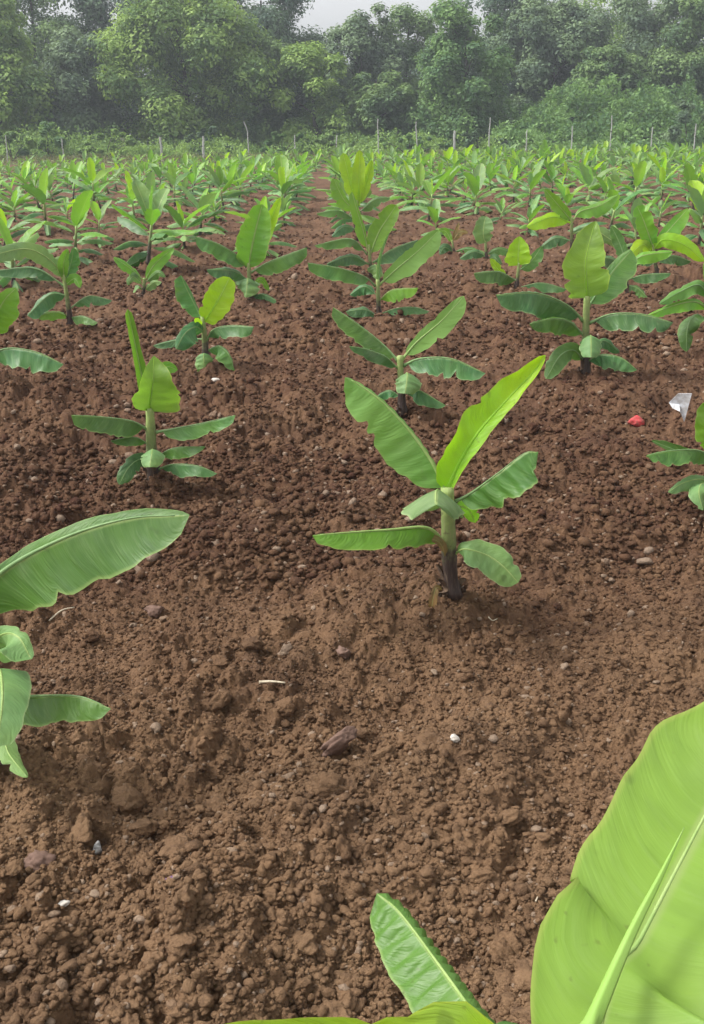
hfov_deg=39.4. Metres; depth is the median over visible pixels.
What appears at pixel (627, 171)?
banana plant
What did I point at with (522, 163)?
banana plant
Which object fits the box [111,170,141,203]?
banana plant
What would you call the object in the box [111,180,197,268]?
banana plant
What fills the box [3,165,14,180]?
banana plant
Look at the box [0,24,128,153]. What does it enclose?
tree
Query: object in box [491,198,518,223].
banana plant
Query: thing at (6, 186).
banana plant
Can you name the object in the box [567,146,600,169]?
banana plant
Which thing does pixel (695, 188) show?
banana plant
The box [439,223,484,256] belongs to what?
banana plant
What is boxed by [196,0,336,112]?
tree
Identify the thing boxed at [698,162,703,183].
banana plant
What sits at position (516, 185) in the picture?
banana plant
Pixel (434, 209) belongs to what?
banana plant
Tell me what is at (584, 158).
banana plant
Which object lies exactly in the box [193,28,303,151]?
tree
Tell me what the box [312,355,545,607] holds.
banana plant
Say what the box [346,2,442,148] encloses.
tree
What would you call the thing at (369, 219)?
banana plant
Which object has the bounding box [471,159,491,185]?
banana plant
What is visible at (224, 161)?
banana plant
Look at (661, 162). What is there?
banana plant
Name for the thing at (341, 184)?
banana plant
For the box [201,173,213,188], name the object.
banana plant
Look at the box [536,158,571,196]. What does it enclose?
banana plant
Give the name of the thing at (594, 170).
banana plant
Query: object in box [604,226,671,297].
banana plant
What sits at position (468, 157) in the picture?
banana plant
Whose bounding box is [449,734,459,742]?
pebble
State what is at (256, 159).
banana plant
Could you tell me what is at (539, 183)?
banana plant
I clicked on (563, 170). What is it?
banana plant
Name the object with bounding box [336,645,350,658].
stone
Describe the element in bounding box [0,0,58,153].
tree
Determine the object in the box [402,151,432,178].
banana plant
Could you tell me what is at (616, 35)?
tree
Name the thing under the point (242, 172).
banana plant
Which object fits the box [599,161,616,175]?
banana plant
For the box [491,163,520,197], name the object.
banana plant
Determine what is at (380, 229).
banana plant
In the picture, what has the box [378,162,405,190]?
banana plant
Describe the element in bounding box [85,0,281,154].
tree
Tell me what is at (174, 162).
banana plant
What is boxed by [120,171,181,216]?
banana plant
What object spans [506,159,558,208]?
banana plant
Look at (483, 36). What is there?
tree
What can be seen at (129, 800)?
soil lumps
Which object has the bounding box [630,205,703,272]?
banana plant
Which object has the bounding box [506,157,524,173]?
banana plant
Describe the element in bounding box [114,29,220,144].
tree
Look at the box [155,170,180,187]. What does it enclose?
banana plant
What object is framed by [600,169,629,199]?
banana plant
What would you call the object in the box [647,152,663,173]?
banana plant
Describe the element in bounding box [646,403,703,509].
banana plant
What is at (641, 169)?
banana plant
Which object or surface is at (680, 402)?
plastic scrap
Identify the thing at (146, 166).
banana plant
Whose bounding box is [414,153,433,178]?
banana plant
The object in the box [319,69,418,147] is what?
tree
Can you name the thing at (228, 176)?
banana plant
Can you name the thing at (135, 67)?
tree
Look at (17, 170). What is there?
banana plant
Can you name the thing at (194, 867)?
soil clods
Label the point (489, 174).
banana plant
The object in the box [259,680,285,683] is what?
straw
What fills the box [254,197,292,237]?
banana plant
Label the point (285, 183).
banana plant
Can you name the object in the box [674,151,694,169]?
banana plant
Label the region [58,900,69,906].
pebble
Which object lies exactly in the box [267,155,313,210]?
banana plant
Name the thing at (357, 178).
banana plant
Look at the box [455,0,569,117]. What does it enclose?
tree
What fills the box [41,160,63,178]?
banana plant
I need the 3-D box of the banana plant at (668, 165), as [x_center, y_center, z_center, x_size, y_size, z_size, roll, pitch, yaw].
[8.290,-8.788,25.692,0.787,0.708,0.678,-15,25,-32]
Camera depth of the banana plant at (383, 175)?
26.46 m
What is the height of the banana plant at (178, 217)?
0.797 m
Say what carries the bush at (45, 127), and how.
on the ground at (340, 523)
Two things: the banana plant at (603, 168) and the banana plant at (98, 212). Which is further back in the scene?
the banana plant at (603, 168)
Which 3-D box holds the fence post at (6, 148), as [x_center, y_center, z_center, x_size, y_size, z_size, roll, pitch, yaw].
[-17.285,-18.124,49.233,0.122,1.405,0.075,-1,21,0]
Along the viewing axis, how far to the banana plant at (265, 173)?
27.14 m
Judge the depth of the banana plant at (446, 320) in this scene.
5.24 m
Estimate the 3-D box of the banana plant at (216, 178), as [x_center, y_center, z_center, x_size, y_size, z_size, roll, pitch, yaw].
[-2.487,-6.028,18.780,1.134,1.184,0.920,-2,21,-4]
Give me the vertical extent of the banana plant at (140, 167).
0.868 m
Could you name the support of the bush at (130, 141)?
on the ground at (340, 523)
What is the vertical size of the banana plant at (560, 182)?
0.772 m
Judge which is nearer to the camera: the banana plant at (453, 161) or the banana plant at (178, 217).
the banana plant at (178, 217)
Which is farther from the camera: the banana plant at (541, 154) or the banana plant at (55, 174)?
the banana plant at (541, 154)
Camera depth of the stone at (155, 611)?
3.36 m
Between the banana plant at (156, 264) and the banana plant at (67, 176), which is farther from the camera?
the banana plant at (67, 176)
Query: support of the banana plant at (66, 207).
on the ground at (340, 523)
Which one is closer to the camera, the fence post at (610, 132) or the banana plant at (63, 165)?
the banana plant at (63, 165)
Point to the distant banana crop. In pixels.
(671, 151)
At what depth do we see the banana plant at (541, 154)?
33.37 m
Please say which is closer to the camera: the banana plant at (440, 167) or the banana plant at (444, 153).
the banana plant at (440, 167)
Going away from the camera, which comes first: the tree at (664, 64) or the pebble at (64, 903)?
the pebble at (64, 903)
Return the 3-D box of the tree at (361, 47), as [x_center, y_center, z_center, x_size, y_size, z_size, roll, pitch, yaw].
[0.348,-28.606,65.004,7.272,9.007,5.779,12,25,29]
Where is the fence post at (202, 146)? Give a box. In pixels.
[201,136,204,157]
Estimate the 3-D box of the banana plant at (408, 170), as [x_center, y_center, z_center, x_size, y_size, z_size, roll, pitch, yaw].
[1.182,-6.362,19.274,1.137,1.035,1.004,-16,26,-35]
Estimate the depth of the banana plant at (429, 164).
27.54 m
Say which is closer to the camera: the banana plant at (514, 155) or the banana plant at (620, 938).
the banana plant at (620, 938)
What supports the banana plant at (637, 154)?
on the ground at (340, 523)
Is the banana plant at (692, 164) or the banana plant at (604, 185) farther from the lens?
the banana plant at (692, 164)
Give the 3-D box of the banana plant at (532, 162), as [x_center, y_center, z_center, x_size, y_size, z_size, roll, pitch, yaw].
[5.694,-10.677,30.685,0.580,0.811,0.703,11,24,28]
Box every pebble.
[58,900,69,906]
[92,841,101,854]
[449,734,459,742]
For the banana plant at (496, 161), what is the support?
on the ground at (340, 523)
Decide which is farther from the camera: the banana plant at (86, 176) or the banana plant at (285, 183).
the banana plant at (86, 176)
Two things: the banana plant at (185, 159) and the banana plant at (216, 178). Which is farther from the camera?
the banana plant at (185, 159)
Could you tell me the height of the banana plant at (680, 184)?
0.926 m
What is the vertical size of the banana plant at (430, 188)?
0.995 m
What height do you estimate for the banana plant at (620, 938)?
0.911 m
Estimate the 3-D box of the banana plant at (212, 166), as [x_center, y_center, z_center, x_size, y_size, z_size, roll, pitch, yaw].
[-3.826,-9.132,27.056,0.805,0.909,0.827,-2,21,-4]
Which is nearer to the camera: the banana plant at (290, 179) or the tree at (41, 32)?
the banana plant at (290, 179)
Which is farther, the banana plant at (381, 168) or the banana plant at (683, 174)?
the banana plant at (381, 168)
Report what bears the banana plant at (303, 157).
on the ground at (340, 523)
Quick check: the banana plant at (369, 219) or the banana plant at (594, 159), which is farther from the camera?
the banana plant at (594, 159)
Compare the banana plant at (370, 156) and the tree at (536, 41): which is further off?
the tree at (536, 41)
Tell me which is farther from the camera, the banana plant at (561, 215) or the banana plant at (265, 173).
the banana plant at (265, 173)
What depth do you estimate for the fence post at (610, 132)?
50.69 m
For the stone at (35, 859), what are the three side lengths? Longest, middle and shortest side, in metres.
0.071 x 0.054 x 0.039 m
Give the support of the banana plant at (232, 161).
on the ground at (340, 523)
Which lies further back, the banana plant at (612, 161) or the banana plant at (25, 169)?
the banana plant at (612, 161)
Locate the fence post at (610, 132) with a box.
[609,115,611,150]
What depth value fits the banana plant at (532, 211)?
14.19 m
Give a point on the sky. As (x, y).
(325, 13)
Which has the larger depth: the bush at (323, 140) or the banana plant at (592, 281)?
the bush at (323, 140)
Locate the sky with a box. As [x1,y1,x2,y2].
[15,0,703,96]
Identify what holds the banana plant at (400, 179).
on the ground at (340, 523)
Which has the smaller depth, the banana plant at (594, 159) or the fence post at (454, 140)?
the banana plant at (594, 159)
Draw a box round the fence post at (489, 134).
[488,117,490,148]
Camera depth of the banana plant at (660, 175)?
18.71 m
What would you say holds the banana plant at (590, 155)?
on the ground at (340, 523)
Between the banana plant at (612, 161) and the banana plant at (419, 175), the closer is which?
the banana plant at (419, 175)
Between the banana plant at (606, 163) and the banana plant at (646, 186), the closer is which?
the banana plant at (646, 186)
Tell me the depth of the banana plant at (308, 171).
31.00 m
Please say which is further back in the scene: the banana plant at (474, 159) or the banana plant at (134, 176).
the banana plant at (474, 159)
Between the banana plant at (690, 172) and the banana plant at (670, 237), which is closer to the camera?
the banana plant at (670, 237)
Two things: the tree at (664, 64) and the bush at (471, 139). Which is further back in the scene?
the tree at (664, 64)
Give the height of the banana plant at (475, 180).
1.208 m
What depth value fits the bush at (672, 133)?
52.84 m
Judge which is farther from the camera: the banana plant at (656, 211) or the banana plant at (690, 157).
the banana plant at (690, 157)
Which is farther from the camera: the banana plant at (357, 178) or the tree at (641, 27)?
the tree at (641, 27)
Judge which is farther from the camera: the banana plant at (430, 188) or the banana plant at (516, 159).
the banana plant at (516, 159)
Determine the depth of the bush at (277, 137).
52.59 m
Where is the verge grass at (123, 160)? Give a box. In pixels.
[0,145,698,165]
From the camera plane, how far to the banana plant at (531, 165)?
30.03 m
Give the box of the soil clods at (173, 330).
[0,192,703,356]
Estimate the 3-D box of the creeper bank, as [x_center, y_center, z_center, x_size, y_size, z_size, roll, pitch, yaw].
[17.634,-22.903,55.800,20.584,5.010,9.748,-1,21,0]
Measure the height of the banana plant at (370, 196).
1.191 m
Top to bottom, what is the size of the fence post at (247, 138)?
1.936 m
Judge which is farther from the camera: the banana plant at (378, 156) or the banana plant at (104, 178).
the banana plant at (378, 156)
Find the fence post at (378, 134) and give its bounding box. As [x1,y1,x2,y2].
[377,119,378,152]
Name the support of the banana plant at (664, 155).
on the ground at (340, 523)
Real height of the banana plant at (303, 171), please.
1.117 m
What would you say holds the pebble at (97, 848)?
on the ground at (340, 523)
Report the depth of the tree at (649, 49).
84.57 m
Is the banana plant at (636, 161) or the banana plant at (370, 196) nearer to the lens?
the banana plant at (370, 196)
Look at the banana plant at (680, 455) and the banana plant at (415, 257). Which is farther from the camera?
the banana plant at (415, 257)
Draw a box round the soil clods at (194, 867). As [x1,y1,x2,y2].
[0,341,703,1023]
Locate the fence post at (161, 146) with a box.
[159,137,163,160]
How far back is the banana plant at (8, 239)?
9.97 m
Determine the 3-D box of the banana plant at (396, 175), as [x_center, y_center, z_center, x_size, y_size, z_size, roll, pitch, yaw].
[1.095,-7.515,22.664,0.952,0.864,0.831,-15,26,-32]
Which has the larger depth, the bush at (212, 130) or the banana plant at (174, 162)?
the bush at (212, 130)
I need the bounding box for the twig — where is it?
[49,607,74,620]
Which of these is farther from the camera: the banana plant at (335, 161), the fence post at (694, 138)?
the fence post at (694, 138)
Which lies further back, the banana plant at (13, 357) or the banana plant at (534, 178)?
the banana plant at (534, 178)
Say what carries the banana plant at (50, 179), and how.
on the ground at (340, 523)
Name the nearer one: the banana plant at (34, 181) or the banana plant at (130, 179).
the banana plant at (130, 179)
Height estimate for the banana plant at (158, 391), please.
0.784 m
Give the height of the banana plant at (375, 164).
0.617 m
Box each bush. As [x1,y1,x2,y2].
[0,131,37,160]
[18,121,68,160]
[76,128,136,159]
[183,126,235,157]
[259,131,312,154]
[302,131,339,157]
[377,133,451,152]
[461,128,507,149]
[649,100,703,151]
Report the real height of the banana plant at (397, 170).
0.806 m
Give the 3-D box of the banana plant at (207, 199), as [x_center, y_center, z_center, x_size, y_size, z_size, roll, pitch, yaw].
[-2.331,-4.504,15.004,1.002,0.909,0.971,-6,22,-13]
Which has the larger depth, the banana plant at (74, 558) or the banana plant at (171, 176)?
the banana plant at (171, 176)
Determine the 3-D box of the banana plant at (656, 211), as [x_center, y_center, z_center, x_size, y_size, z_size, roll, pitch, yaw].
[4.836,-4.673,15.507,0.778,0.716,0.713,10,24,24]
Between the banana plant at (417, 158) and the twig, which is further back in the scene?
the banana plant at (417, 158)
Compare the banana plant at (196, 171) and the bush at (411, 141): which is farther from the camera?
the bush at (411, 141)
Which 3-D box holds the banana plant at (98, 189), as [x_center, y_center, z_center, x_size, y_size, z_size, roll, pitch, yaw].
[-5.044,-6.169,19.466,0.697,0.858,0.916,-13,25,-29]
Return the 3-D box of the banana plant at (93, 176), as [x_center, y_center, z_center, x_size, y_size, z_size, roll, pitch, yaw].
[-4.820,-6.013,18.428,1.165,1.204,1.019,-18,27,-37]
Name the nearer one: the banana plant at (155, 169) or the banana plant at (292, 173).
the banana plant at (292, 173)
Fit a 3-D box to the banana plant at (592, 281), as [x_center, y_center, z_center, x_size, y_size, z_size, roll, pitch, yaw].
[1.356,-1.239,5.858,1.047,0.932,0.319,-3,22,-6]
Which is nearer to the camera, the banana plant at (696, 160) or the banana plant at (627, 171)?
the banana plant at (627, 171)
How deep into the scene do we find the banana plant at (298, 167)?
26.36 m
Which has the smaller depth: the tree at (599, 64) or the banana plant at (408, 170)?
the banana plant at (408, 170)
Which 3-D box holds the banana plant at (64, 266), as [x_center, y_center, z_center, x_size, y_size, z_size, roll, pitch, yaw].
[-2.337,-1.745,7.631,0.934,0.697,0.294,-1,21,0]
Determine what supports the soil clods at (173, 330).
on the ground at (340, 523)
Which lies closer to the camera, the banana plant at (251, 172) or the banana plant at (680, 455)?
the banana plant at (680, 455)
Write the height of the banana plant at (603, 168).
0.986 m
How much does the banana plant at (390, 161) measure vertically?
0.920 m
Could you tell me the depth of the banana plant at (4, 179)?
24.49 m
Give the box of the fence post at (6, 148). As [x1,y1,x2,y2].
[5,135,7,162]
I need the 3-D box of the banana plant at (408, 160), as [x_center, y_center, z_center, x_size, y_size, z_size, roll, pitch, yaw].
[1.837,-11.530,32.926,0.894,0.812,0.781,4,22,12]
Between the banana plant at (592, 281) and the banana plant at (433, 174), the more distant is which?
the banana plant at (433, 174)
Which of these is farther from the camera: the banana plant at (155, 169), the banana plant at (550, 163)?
the banana plant at (550, 163)
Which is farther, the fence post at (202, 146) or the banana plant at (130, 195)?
the fence post at (202, 146)
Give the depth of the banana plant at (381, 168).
28.26 m
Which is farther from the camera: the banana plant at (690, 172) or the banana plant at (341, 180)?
the banana plant at (341, 180)
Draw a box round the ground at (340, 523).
[0,137,703,1023]
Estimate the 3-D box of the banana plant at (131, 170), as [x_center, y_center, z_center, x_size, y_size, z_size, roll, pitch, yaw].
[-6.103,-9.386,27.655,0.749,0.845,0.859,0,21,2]
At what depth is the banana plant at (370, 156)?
33.44 m
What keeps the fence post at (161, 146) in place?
on the ground at (340, 523)
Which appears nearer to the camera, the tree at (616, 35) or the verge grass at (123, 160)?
the verge grass at (123, 160)
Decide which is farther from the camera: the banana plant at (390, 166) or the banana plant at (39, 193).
the banana plant at (390, 166)
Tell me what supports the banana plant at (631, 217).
on the ground at (340, 523)
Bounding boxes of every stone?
[23,850,55,871]
[144,605,164,617]
[320,726,356,756]
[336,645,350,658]
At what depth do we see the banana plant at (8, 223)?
13.38 m
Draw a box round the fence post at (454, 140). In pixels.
[453,131,455,149]
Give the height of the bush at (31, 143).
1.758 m
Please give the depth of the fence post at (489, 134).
50.32 m
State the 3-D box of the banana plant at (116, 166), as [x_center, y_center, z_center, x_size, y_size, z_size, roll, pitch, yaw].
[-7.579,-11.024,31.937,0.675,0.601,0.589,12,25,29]
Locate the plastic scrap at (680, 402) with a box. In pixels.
[669,393,691,420]
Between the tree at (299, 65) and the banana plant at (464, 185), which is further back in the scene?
the tree at (299, 65)
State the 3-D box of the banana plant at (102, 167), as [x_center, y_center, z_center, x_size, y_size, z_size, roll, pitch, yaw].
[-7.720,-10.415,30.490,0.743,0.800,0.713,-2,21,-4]
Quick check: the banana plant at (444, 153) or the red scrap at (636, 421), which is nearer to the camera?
the red scrap at (636, 421)
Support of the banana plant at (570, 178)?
on the ground at (340, 523)
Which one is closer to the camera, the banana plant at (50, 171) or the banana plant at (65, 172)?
the banana plant at (50, 171)
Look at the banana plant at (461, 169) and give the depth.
28.98 m
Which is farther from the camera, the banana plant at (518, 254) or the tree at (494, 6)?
the tree at (494, 6)
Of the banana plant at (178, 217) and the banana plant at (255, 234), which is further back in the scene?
the banana plant at (178, 217)
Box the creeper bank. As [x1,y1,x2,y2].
[490,72,703,155]
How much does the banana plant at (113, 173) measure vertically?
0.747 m
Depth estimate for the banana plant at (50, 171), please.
19.15 m
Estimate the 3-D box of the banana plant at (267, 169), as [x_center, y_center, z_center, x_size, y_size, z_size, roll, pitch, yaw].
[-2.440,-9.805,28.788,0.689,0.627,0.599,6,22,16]
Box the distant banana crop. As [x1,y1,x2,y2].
[0,139,703,175]
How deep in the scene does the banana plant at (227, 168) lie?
22.62 m
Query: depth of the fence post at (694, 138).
50.98 m
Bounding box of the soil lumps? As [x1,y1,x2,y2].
[3,244,626,1023]
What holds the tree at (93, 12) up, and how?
on the ground at (340, 523)
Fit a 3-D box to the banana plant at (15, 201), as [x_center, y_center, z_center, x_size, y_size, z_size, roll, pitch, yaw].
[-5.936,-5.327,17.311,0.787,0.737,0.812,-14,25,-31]
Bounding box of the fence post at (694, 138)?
[693,124,696,152]
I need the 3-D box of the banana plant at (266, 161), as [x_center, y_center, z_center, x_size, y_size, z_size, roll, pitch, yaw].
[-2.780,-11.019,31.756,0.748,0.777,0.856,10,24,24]
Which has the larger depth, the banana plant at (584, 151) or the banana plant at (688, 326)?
the banana plant at (584, 151)
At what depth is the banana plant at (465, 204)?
18.80 m
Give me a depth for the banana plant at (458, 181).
23.22 m
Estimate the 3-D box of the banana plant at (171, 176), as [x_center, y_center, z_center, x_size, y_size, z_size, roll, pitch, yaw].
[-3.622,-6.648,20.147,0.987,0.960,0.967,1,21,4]
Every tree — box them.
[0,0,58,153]
[0,0,102,143]
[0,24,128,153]
[18,14,183,147]
[56,0,204,145]
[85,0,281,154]
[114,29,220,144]
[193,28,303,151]
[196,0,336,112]
[268,40,364,147]
[303,1,409,114]
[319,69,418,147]
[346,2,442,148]
[398,42,488,108]
[399,0,516,152]
[452,23,573,142]
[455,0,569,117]
[475,0,642,145]
[548,44,661,144]
[558,0,662,117]
[559,19,688,140]
[577,0,701,143]
[638,0,703,137]
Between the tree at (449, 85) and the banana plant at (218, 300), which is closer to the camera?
the banana plant at (218, 300)
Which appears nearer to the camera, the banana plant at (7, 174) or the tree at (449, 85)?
the banana plant at (7, 174)
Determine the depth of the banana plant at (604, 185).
18.50 m
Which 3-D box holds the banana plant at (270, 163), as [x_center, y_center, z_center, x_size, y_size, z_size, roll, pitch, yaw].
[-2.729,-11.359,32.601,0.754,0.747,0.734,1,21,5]
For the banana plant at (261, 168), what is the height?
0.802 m
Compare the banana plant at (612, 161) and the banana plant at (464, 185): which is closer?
the banana plant at (464, 185)
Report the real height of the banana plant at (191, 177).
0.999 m
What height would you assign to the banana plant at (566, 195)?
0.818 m
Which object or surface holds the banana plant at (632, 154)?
on the ground at (340, 523)
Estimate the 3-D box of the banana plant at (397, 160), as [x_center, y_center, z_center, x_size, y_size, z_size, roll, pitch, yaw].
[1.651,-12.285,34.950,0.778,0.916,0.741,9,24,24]
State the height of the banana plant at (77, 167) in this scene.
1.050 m
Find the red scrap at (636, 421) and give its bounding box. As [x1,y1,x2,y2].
[627,415,644,426]
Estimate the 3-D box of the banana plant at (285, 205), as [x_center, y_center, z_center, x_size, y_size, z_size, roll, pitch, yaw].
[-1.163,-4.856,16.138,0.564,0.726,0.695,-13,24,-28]
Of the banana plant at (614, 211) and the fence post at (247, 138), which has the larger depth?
the fence post at (247, 138)
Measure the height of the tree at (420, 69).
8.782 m
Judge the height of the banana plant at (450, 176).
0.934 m
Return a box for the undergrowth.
[0,122,506,159]
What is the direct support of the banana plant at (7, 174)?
on the ground at (340, 523)
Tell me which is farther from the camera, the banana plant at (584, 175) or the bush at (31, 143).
the bush at (31, 143)
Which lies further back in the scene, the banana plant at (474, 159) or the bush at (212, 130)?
the bush at (212, 130)
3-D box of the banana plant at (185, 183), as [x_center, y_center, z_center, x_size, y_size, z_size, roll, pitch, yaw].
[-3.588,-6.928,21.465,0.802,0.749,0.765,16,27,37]
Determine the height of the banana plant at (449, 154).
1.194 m
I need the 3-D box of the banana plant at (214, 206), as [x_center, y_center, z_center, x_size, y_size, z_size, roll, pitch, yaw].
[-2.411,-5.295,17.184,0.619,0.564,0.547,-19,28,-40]
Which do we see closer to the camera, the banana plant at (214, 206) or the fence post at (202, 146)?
the banana plant at (214, 206)
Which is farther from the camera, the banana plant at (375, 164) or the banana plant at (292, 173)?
the banana plant at (375, 164)
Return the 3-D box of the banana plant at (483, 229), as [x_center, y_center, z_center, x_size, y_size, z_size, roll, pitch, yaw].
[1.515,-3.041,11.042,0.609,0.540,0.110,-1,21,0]
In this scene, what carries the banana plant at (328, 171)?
on the ground at (340, 523)
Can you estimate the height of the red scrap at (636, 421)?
0.068 m
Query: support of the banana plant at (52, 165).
on the ground at (340, 523)
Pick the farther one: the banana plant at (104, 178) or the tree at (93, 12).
the tree at (93, 12)
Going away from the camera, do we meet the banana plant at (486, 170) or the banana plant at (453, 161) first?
the banana plant at (486, 170)
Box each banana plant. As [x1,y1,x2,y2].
[0,166,14,178]
[0,177,26,204]
[0,178,14,195]
[0,186,32,221]
[0,209,29,246]
[0,218,58,291]
[0,242,111,325]
[0,287,62,373]
[0,508,188,777]
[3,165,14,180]
[8,161,36,192]
[9,168,72,234]
[11,166,22,185]
[11,166,63,211]
[22,167,50,199]
[25,190,112,264]
[28,170,36,186]
[35,174,64,206]
[38,159,63,178]
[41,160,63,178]
[48,197,74,222]
[49,166,66,185]
[54,160,92,200]
[57,158,82,183]
[57,162,65,176]
[58,171,78,189]
[62,157,119,215]
[62,171,81,188]
[71,170,96,199]
[71,309,234,484]
[77,200,117,248]
[89,173,118,194]
[90,181,114,208]
[96,162,112,180]
[102,168,126,190]
[107,175,154,226]
[108,163,124,178]
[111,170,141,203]
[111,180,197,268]
[113,248,173,294]
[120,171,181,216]
[121,169,145,191]
[123,162,145,185]
[134,160,156,184]
[141,161,155,177]
[147,201,215,250]
[149,158,177,188]
[153,276,253,371]
[154,182,175,207]
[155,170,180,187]
[157,162,197,206]
[159,157,181,180]
[167,185,229,235]
[171,177,199,201]
[172,163,209,197]
[175,152,198,171]
[176,161,211,195]
[195,164,250,212]
[196,197,306,302]
[198,192,231,222]
[200,162,224,186]
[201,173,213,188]
[207,158,232,184]
[211,164,248,205]
[219,163,262,202]
[220,164,257,197]
[223,159,239,172]
[224,196,296,257]
[227,702,703,1023]
[235,159,271,194]
[243,154,263,182]
[246,163,270,189]
[252,162,275,184]
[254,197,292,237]
[255,158,273,176]
[257,168,273,183]
[259,163,311,215]
[259,173,308,202]
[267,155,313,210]
[268,157,274,171]
[271,193,302,225]
[273,171,306,194]
[288,160,314,188]
[288,163,316,200]
[290,151,311,167]
[296,161,315,179]
[308,230,440,317]
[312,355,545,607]
[314,180,395,232]
[314,192,417,278]
[317,150,389,240]
[318,155,352,189]
[321,178,364,222]
[322,157,339,180]
[325,166,379,214]
[327,177,343,199]
[332,296,484,417]
[364,152,379,171]
[371,161,390,183]
[373,160,384,174]
[374,152,388,171]
[375,159,391,177]
[376,166,389,187]
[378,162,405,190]
[379,164,408,188]
[385,168,422,196]
[388,160,438,206]
[390,152,405,168]
[390,172,413,200]
[394,155,415,170]
[396,163,448,212]
[401,167,465,221]
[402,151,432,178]
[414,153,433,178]
[417,199,459,235]
[421,155,437,179]
[429,161,450,187]
[429,171,445,190]
[432,166,467,198]
[433,167,465,193]
[434,147,459,175]
[435,150,460,167]
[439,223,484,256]
[442,150,466,176]
[446,179,473,203]
[454,163,510,215]
[455,183,494,209]
[456,151,487,182]
[458,163,471,178]
[460,216,507,264]
[462,151,487,173]
[468,156,510,188]
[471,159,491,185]
[474,236,566,292]
[476,164,512,192]
[485,151,505,175]
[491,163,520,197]
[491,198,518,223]
[492,165,532,201]
[496,221,672,378]
[505,151,526,170]
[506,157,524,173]
[506,159,518,178]
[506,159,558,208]
[506,195,544,237]
[509,153,536,184]
[510,153,527,172]
[522,163,537,178]
[526,156,542,170]
[526,189,617,249]
[528,144,553,170]
[533,153,560,181]
[534,176,546,191]
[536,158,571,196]
[538,196,562,211]
[549,147,568,173]
[549,174,575,200]
[555,182,588,218]
[556,161,578,182]
[564,170,576,187]
[565,163,616,205]
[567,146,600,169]
[567,152,601,180]
[568,177,644,231]
[571,147,597,176]
[573,161,603,190]
[579,164,623,194]
[588,154,600,174]
[588,176,620,201]
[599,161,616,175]
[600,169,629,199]
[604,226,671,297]
[605,160,667,214]
[608,154,628,175]
[609,198,652,249]
[616,153,655,190]
[617,150,640,186]
[619,164,663,203]
[622,161,633,180]
[626,150,645,163]
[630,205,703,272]
[637,164,682,207]
[643,153,683,197]
[643,193,681,226]
[644,158,666,182]
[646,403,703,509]
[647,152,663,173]
[648,264,703,351]
[658,160,703,214]
[658,161,680,183]
[659,152,674,165]
[668,180,703,245]
[670,163,703,201]
[671,153,696,174]
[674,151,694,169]
[676,162,700,188]
[678,154,703,170]
[680,158,701,182]
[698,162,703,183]
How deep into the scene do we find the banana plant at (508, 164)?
28.43 m
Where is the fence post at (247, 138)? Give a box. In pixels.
[243,122,249,159]
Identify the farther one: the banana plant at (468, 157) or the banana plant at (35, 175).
the banana plant at (468, 157)
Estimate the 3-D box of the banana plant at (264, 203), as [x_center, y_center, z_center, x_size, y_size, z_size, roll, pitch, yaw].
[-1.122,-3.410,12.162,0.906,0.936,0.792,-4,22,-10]
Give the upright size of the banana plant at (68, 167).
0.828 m
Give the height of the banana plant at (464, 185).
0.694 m
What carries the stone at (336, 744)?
on the ground at (340, 523)
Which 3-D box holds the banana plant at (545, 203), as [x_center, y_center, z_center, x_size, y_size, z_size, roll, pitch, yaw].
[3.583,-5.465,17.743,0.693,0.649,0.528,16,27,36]
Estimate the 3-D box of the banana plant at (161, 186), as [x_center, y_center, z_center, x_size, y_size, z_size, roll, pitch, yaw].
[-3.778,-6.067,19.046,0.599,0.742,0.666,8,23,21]
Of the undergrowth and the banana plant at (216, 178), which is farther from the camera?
the undergrowth
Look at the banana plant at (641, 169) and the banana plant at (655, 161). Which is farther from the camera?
the banana plant at (655, 161)
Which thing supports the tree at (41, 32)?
on the ground at (340, 523)
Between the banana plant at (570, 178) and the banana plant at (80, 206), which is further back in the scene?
the banana plant at (570, 178)
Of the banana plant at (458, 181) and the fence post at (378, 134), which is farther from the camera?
the fence post at (378, 134)
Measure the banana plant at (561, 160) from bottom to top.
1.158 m
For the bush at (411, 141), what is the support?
on the ground at (340, 523)

